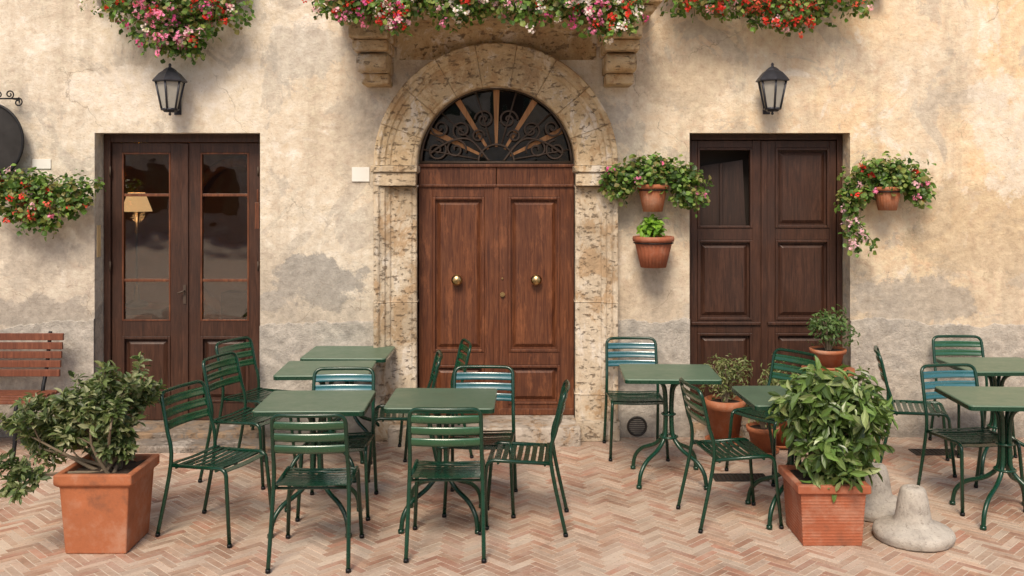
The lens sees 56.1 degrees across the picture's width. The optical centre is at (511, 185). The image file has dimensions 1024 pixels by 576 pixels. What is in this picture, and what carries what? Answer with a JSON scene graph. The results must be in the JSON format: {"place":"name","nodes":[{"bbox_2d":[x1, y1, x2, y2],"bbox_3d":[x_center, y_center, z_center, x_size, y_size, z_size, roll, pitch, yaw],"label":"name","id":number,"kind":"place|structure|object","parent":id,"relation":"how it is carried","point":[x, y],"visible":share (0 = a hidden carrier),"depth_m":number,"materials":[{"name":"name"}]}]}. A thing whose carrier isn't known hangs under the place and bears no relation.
{"place":"outdoors","nodes":[
{"label":"outdoors","id":0,"kind":"place"},
{"bbox_2d":[202,157,246,318],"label":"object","id":1,"kind":"object","parent":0,"point":[232,304],"visible":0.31,"depth_m":10.79,"materials":[{"name":"grey glass"}]},
{"bbox_2d":[0,437,1023,575],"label":"brick pavement","id":2,"kind":"structure","parent":0,"point":[335,553],"depth_m":5.88,"materials":[{"name":"brick"}]},
{"bbox_2d":[0,331,63,460],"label":"wooden bench","id":3,"kind":"object","parent":2,"relation":"on","point":[8,397],"visible":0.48,"depth_m":7.69,"materials":[{"name":"brown wood"}]},
{"bbox_2d":[0,352,167,553],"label":"potted shrub","id":4,"kind":"object","parent":2,"relation":"on","point":[105,486],"visible":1,"depth_m":5.44,"materials":[{"name":"green plant"}]},
{"bbox_2d":[155,380,270,547],"bbox_3d":[-1.793,1.651,5.808,0.547,0.858,0.463,0,0,20],"label":"metal chair","id":5,"kind":"object","parent":2,"relation":"on","point":[237,455],"visible":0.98,"depth_m":5.82,"materials":[{"name":"green metal"}]},
{"bbox_2d":[198,351,297,489],"bbox_3d":[-1.883,1.651,6.857,0.548,0.858,0.463,0,0,18],"label":"metal chair","id":6,"kind":"object","parent":2,"relation":"on","point":[243,420],"visible":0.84,"depth_m":6.84,"materials":[{"name":"green metal"}]},
{"bbox_2d":[212,336,300,461],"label":"metal chair","id":7,"kind":"object","parent":2,"relation":"on","point":[257,399],"visible":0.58,"depth_m":7.61,"materials":[{"name":"green metal"}]},
{"bbox_2d":[252,390,375,537],"bbox_3d":[-1.200,1.698,5.900,0.660,0.760,0.570,0,0,-1],"label":"bistro table","id":8,"kind":"object","parent":2,"relation":"on","point":[351,402],"visible":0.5,"depth_m":5.83,"materials":[{"name":"green metal"}]},
{"bbox_2d":[265,413,363,572],"bbox_3d":[-1.100,1.651,5.406,0.463,0.858,0.548,0,0,-1],"label":"metal chair","id":9,"kind":"object","parent":2,"relation":"on","point":[316,478],"visible":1,"depth_m":5.20,"materials":[{"name":"green metal"}]},
{"bbox_2d":[273,360,375,482],"bbox_3d":[-1.340,1.698,6.950,0.660,0.760,0.570,0,0,-2],"label":"bistro table","id":10,"kind":"object","parent":2,"relation":"on","point":[297,370],"visible":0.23,"depth_m":6.91,"materials":[{"name":"green metal"}]},
{"bbox_2d":[295,367,377,521],"bbox_3d":[-1.121,1.651,6.214,0.463,0.858,0.548,0,0,-2],"label":"metal chair","id":11,"kind":"object","parent":2,"relation":"on","point":[358,443],"visible":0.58,"depth_m":6.42,"materials":[{"name":"green metal"}]},
{"bbox_2d":[300,346,394,431],"bbox_3d":[-1.290,1.698,7.610,0.660,0.760,0.570,0,0,1],"label":"bistro table","id":12,"kind":"object","parent":2,"relation":"on","point":[346,353],"visible":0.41,"depth_m":7.54,"materials":[{"name":"green metal"}]},
{"bbox_2d":[368,350,442,481],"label":"metal chair","id":13,"kind":"object","parent":2,"relation":"on","point":[433,378],"visible":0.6,"depth_m":6.80,"materials":[{"name":"green metal"}]},
{"bbox_2d":[81,416,755,452],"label":"doorsteps","id":14,"kind":"object","parent":2,"relation":"on","point":[189,437],"visible":0.18,"depth_m":7.73,"materials":[{"name":"stone"}]},
{"bbox_2d":[398,338,473,461],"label":"metal chair","id":15,"kind":"object","parent":2,"relation":"on","point":[466,350],"visible":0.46,"depth_m":7.61,"materials":[{"name":"green metal"}]},
{"bbox_2d":[384,388,496,533],"bbox_3d":[-0.430,1.698,5.970,0.660,0.760,0.570,0,0,1],"label":"bistro table","id":16,"kind":"object","parent":2,"relation":"on","point":[407,400],"visible":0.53,"depth_m":5.92,"materials":[{"name":"green metal"}]},
{"bbox_2d":[403,407,488,562],"bbox_3d":[-0.370,1.651,5.546,0.463,0.858,0.548,0,0,0],"label":"metal chair","id":17,"kind":"object","parent":2,"relation":"on","point":[418,470],"visible":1,"depth_m":5.33,"materials":[{"name":"green metal"}]},
{"bbox_2d":[442,365,517,517],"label":"metal chair","id":18,"kind":"object","parent":2,"relation":"on","point":[490,439],"visible":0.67,"depth_m":6.47,"materials":[{"name":"green metal"}]},
{"bbox_2d":[388,415,580,446],"bbox_3d":[-0.222,2.016,7.960,1.540,0.168,0.620,0,0,0],"label":"threshold","id":19,"kind":"object","parent":2,"relation":"on","point":[533,428],"visible":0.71,"depth_m":7.65,"materials":[{"name":"stone"}]},
{"bbox_2d":[371,43,620,440],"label":"stone arch","id":20,"kind":"structure","parent":2,"relation":"on","point":[565,94],"depth_m":7.90,"materials":[{"name":"stone"}]},
{"bbox_2d":[478,379,569,536],"bbox_3d":[0.084,1.651,5.918,0.547,0.858,0.463,0,0,4],"label":"metal chair","id":21,"kind":"object","parent":2,"relation":"on","point":[550,453],"visible":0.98,"depth_m":5.85,"materials":[{"name":"green metal"}]},
{"bbox_2d":[602,337,669,460],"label":"metal chair","id":22,"kind":"object","parent":2,"relation":"on","point":[639,398],"visible":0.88,"depth_m":7.70,"materials":[{"name":"green metal"}]},
{"bbox_2d":[619,364,721,489],"bbox_3d":[1.110,1.698,6.810,0.660,0.760,0.570,0,0,2],"label":"bistro table","id":23,"kind":"object","parent":2,"relation":"on","point":[662,375],"visible":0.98,"depth_m":6.77,"materials":[{"name":"green metal"}]},
{"bbox_2d":[700,353,753,445],"bbox_3d":[1.738,1.707,7.747,0.451,0.713,0.427,0,0,0],"label":"potted herb","id":24,"kind":"object","parent":2,"relation":"on","point":[723,404],"visible":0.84,"depth_m":7.67,"materials":[{"name":"ceramic"}]},
{"bbox_2d":[676,378,783,532],"bbox_3d":[1.346,1.651,5.997,0.548,0.858,0.463,0,0,-8],"label":"metal chair","id":25,"kind":"object","parent":2,"relation":"on","point":[751,449],"visible":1,"depth_m":5.92,"materials":[{"name":"green metal"}]},
{"bbox_2d":[713,473,769,480],"bbox_3d":[1.620,2.075,6.830,0.380,0.007,0.170,0,0,0],"label":"drain grate","id":26,"kind":"object","parent":2,"relation":"on","point":[731,476],"visible":0.77,"depth_m":6.84,"materials":[{"name":"metal"}]},
{"bbox_2d":[746,404,779,454],"bbox_3d":[1.980,1.835,7.496,0.327,0.490,0.303,0,0,0],"label":"potted herb","id":27,"kind":"object","parent":2,"relation":"on","point":[758,431],"visible":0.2,"depth_m":7.42,"materials":[{"name":"ceramic"}]},
{"bbox_2d":[732,385,801,529],"bbox_3d":[1.780,1.698,6.050,0.660,0.760,0.570,0,0,-2],"label":"bistro table","id":28,"kind":"object","parent":2,"relation":"on","point":[757,398],"visible":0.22,"depth_m":6.06,"materials":[{"name":"green metal"}]},
{"bbox_2d":[724,348,817,486],"bbox_3d":[1.900,1.651,6.964,0.548,0.858,0.463,0,0,-34],"label":"metal chair","id":29,"kind":"object","parent":2,"relation":"on","point":[749,412],"visible":0.56,"depth_m":7.06,"materials":[{"name":"green metal"}]},
{"bbox_2d":[757,354,798,448],"bbox_3d":[2.126,1.704,7.651,0.372,0.720,0.366,0,0,0],"label":"potted herb","id":30,"kind":"object","parent":2,"relation":"on","point":[779,443],"visible":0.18,"depth_m":7.57,"materials":[{"name":"plant"}]},
{"bbox_2d":[764,356,897,545],"bbox_3d":[1.891,1.530,5.706,0.761,1.100,0.698,0,0,0],"label":"potted laurel","id":31,"kind":"object","parent":2,"relation":"on","point":[837,421],"visible":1,"depth_m":5.53,"materials":[{"name":"green plant"}]},
{"bbox_2d":[864,462,897,521],"bbox_3d":[2.310,1.925,6.111,0.457,0.310,0.457,0,0,33],"label":"parasol base","id":32,"kind":"object","parent":2,"relation":"on","point":[881,500],"visible":0.47,"depth_m":6.01,"materials":[{"name":"concrete"}]},
{"bbox_2d":[872,484,955,551],"bbox_3d":[2.360,1.925,5.651,0.457,0.310,0.457,0,0,0],"label":"parasol base","id":33,"kind":"object","parent":2,"relation":"on","point":[910,524],"visible":1,"depth_m":5.56,"materials":[{"name":"concrete"}]},
{"bbox_2d":[873,345,956,477],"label":"metal chair","id":34,"kind":"object","parent":2,"relation":"on","point":[935,404],"visible":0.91,"depth_m":7.04,"materials":[{"name":"green metal"}]},
{"bbox_2d":[908,449,956,454],"bbox_3d":[3.300,2.075,7.480,0.360,0.007,0.160,0,0,0],"label":"drain grate","id":35,"kind":"object","parent":2,"relation":"on","point":[930,451],"visible":0.68,"depth_m":7.48,"materials":[{"name":"metal"}]},
{"bbox_2d":[917,363,1023,515],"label":"metal chair","id":36,"kind":"object","parent":2,"relation":"on","point":[962,439],"visible":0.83,"depth_m":6.48,"materials":[{"name":"green metal"}]},
{"bbox_2d":[928,335,1017,457],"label":"metal chair","id":37,"kind":"object","parent":2,"relation":"on","point":[965,352],"visible":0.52,"depth_m":7.82,"materials":[{"name":"green metal"}]},
{"bbox_2d":[935,386,1023,529],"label":"bistro table","id":38,"kind":"object","parent":2,"relation":"on","point":[998,401],"visible":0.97,"depth_m":5.99,"materials":[{"name":"green metal"}]},
{"bbox_2d":[936,357,1023,475],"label":"bistro table","id":39,"kind":"object","parent":2,"relation":"on","point":[991,368],"visible":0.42,"depth_m":7.06,"materials":[{"name":"green metal"}]},
{"bbox_2d":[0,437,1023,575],"bbox_3d":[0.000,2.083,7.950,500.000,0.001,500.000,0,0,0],"label":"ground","id":40,"kind":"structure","parent":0,"point":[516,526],"depth_m":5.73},
{"bbox_2d":[124,154,246,318],"bbox_3d":[-2.900,0.580,9.765,3.500,3.000,2.870,0,0,0],"label":"room shell","id":41,"kind":"object","parent":40,"relation":"on","point":[224,237],"depth_m":11.15},
{"bbox_2d":[124,193,168,318],"bbox_3d":[-3.750,1.032,9.000,1.100,1.935,0.500,0,0,0],"label":"room lamp and sideboard","id":42,"kind":"object","parent":41,"relation":"in","point":[136,305],"visible":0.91,"depth_m":8.87,"materials":[{"name":"beige fabric"}]},
{"bbox_2d":[0,0,1023,417],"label":"walls","id":43,"kind":"structure","parent":40,"relation":"on","point":[938,82],"depth_m":7.95,"materials":[{"name":"paint"}]},
{"bbox_2d":[0,90,24,176],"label":"hanging sign","id":44,"kind":"object","parent":43,"relation":"attached to","point":[12,141],"visible":0.99,"depth_m":7.82,"materials":[{"name":"black metal"}]},
{"bbox_2d":[0,318,94,436],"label":"dado","id":45,"kind":"object","parent":43,"relation":"attached to","point":[78,352],"visible":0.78,"depth_m":7.93,"materials":[{"name":"beige paint"}]},
{"bbox_2d":[0,163,105,240],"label":"hanging geranium","id":46,"kind":"object","parent":43,"relation":"hanging from","point":[28,201],"visible":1,"depth_m":7.69,"materials":[{"name":"green plant"}]},
{"bbox_2d":[97,225,100,256],"bbox_3d":[-3.454,0.464,8.025,0.006,0.265,0.070,0,0,0],"label":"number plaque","id":47,"kind":"object","parent":43,"relation":"attached to","point":[98,240],"visible":1,"depth_m":8.02,"materials":[{"name":"metal"}]},
{"bbox_2d":[78,0,255,64],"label":"geranium window box","id":48,"kind":"object","parent":43,"relation":"attached to","point":[175,35],"visible":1,"depth_m":7.62,"materials":[{"name":"plant"}]},
{"bbox_2d":[152,63,186,114],"bbox_3d":[-2.765,-0.777,7.790,0.239,0.425,0.336,0,0,0],"label":"wall lantern","id":49,"kind":"object","parent":43,"relation":"attached to","point":[170,81],"depth_m":7.70,"materials":[{"name":"metal"}]},
{"bbox_2d":[104,134,259,419],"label":"french doors","id":50,"kind":"structure","parent":43,"relation":"in","point":[177,347],"depth_m":8.15,"materials":[{"name":"brown wood"}]},
{"bbox_2d":[109,167,258,372],"bbox_3d":[-2.772,0.730,8.107,1.267,1.780,0.050,0,0,0],"label":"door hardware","id":51,"kind":"object","parent":50,"relation":"attached to","point":[184,294],"depth_m":8.11,"materials":[{"name":"metal"}]},
{"bbox_2d":[32,159,369,181],"bbox_3d":[-2.573,-0.126,7.944,2.788,0.185,0.012,0,0,0],"label":"wall plaque","id":52,"kind":"object","parent":43,"relation":"attached to","point":[360,174],"depth_m":7.94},
{"bbox_2d":[255,189,259,228],"bbox_3d":[-2.117,0.195,7.985,0.038,0.330,0.030,0,0,0],"label":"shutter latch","id":53,"kind":"object","parent":43,"relation":"attached to","point":[257,214],"visible":1,"depth_m":7.97,"materials":[{"name":"brown wood"}]},
{"bbox_2d":[260,320,372,436],"bbox_3d":[-1.613,1.594,7.946,0.945,0.972,0.028,0,0,0],"label":"dado","id":54,"kind":"object","parent":43,"relation":"attached to","point":[281,345],"visible":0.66,"depth_m":7.93,"materials":[{"name":"beige paint"}]},
{"bbox_2d":[325,0,662,87],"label":"balcony","id":55,"kind":"structure","parent":43,"relation":"attached to","point":[373,47],"depth_m":7.50,"materials":[{"name":"stone"}]},
{"bbox_2d":[396,20,597,59],"bbox_3d":[-0.127,-1.180,7.790,1.650,0.280,0.320,0,0,0],"label":"balcony cove","id":56,"kind":"object","parent":55,"relation":"attached to","point":[429,41],"visible":0.62,"depth_m":7.88,"materials":[{"name":"stone"}]},
{"bbox_2d":[302,0,648,45],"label":"geranium balcony box","id":57,"kind":"object","parent":56,"relation":"on","point":[612,16],"visible":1,"depth_m":7.07,"materials":[{"name":"plant"}]},
{"bbox_2d":[422,89,569,160],"bbox_3d":[-0.132,-0.495,8.150,1.320,0.660,0.001,0,0,0],"label":"fanlight glass","id":58,"kind":"object","parent":43,"relation":"in","point":[452,112],"visible":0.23,"depth_m":8.15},
{"bbox_2d":[418,164,573,414],"bbox_3d":[-0.132,0.874,8.092,1.320,2.112,0.095,0,0,0],"label":"entrance door","id":59,"kind":"structure","parent":43,"relation":"attached to","point":[482,233],"depth_m":8.08,"materials":[{"name":"brown wood"}]},
{"bbox_2d":[451,274,541,296],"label":"door knobs","id":60,"kind":"object","parent":59,"relation":"attached to","point":[456,279],"depth_m":8.01,"materials":[{"name":"gold metal"}]},
{"bbox_2d":[420,88,572,163],"bbox_3d":[-0.132,-0.508,8.046,1.288,0.651,0.028,0,0,0],"label":"fanlight ironwork","id":61,"kind":"object","parent":43,"relation":"attached to","point":[511,149],"visible":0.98,"depth_m":8.04,"materials":[{"name":"black metal"}]},
{"bbox_2d":[430,90,562,156],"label":"fanlight rays","id":62,"kind":"object","parent":61,"relation":"attached to","point":[527,112],"visible":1,"depth_m":8.07,"materials":[{"name":"brown wood"}]},
{"bbox_2d":[627,416,646,435],"bbox_3d":[1.033,1.987,7.928,0.168,0.168,0.016,0,0,0],"label":"vent grille","id":63,"kind":"object","parent":43,"relation":"attached to","point":[636,417],"visible":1,"depth_m":7.92,"materials":[{"name":"metal"}]},
{"bbox_2d":[632,213,673,267],"bbox_3d":[1.143,0.443,7.773,0.338,0.435,0.363,0,0,0],"label":"hanging basil pot","id":64,"kind":"object","parent":43,"relation":"attached to","point":[653,245],"visible":1,"depth_m":7.67,"materials":[{"name":"orange ceramic"}]},
{"bbox_2d":[618,317,689,436],"bbox_3d":[1.173,1.583,7.946,0.593,0.994,0.028,0,0,0],"label":"dado","id":65,"kind":"object","parent":43,"relation":"attached to","point":[671,338],"visible":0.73,"depth_m":7.93,"materials":[{"name":"beige paint"}]},
{"bbox_2d":[597,151,713,217],"bbox_3d":[1.160,-0.010,7.764,0.934,0.539,0.394,0,0,0],"label":"hanging geranium","id":66,"kind":"object","parent":43,"relation":"attached to","point":[650,181],"visible":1,"depth_m":7.69,"materials":[{"name":"plant"}]},
{"bbox_2d":[691,140,833,225],"bbox_3d":[2.135,0.730,8.370,1.530,2.700,0.020,0,0,0],"label":"closet backing","id":67,"kind":"object","parent":43,"relation":"attached to","point":[708,157],"depth_m":8.36,"materials":[{"name":"brown wood"}]},
{"bbox_2d":[690,134,841,415],"bbox_3d":[2.135,0.763,8.219,1.322,2.394,0.202,0,0,0],"label":"panelled door","id":68,"kind":"structure","parent":43,"relation":"attached to","point":[765,283],"depth_m":8.15,"materials":[{"name":"brown wood"}]},
{"bbox_2d":[660,0,874,38],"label":"geranium window box","id":69,"kind":"object","parent":43,"relation":"attached to","point":[806,8],"visible":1,"depth_m":7.62,"materials":[{"name":"plant"}]},
{"bbox_2d":[756,63,789,114],"bbox_3d":[2.105,-0.782,7.790,0.239,0.425,0.336,0,0,0],"label":"wall lantern","id":70,"kind":"object","parent":43,"relation":"attached to","point":[772,80],"depth_m":7.70,"materials":[{"name":"metal"}]},
{"bbox_2d":[834,151,936,257],"bbox_3d":[3.029,0.147,7.764,0.871,0.863,0.392,0,0,0],"label":"hanging geranium","id":71,"kind":"object","parent":43,"relation":"attached to","point":[887,185],"visible":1,"depth_m":7.70,"materials":[{"name":"plant"}]},
{"bbox_2d":[850,317,1023,436],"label":"dado","id":72,"kind":"object","parent":43,"relation":"attached to","point":[905,347],"visible":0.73,"depth_m":7.93,"materials":[{"name":"beige paint"}]},
{"bbox_2d":[801,365,854,378],"bbox_3d":[2.530,1.770,7.690,0.410,0.620,0.410,0,0,0],"label":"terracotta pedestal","id":73,"kind":"object","parent":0,"point":[852,369],"visible":0.06,"depth_m":7.62,"materials":[{"name":"orange ceramic"}]},
{"bbox_2d":[806,304,860,370],"bbox_3d":[2.565,1.201,7.677,0.421,0.516,0.362,0,0,0],"label":"potted rosebush","id":74,"kind":"object","parent":73,"relation":"on","point":[830,354],"visible":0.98,"depth_m":7.62,"materials":[{"name":"plant"}]}
]}

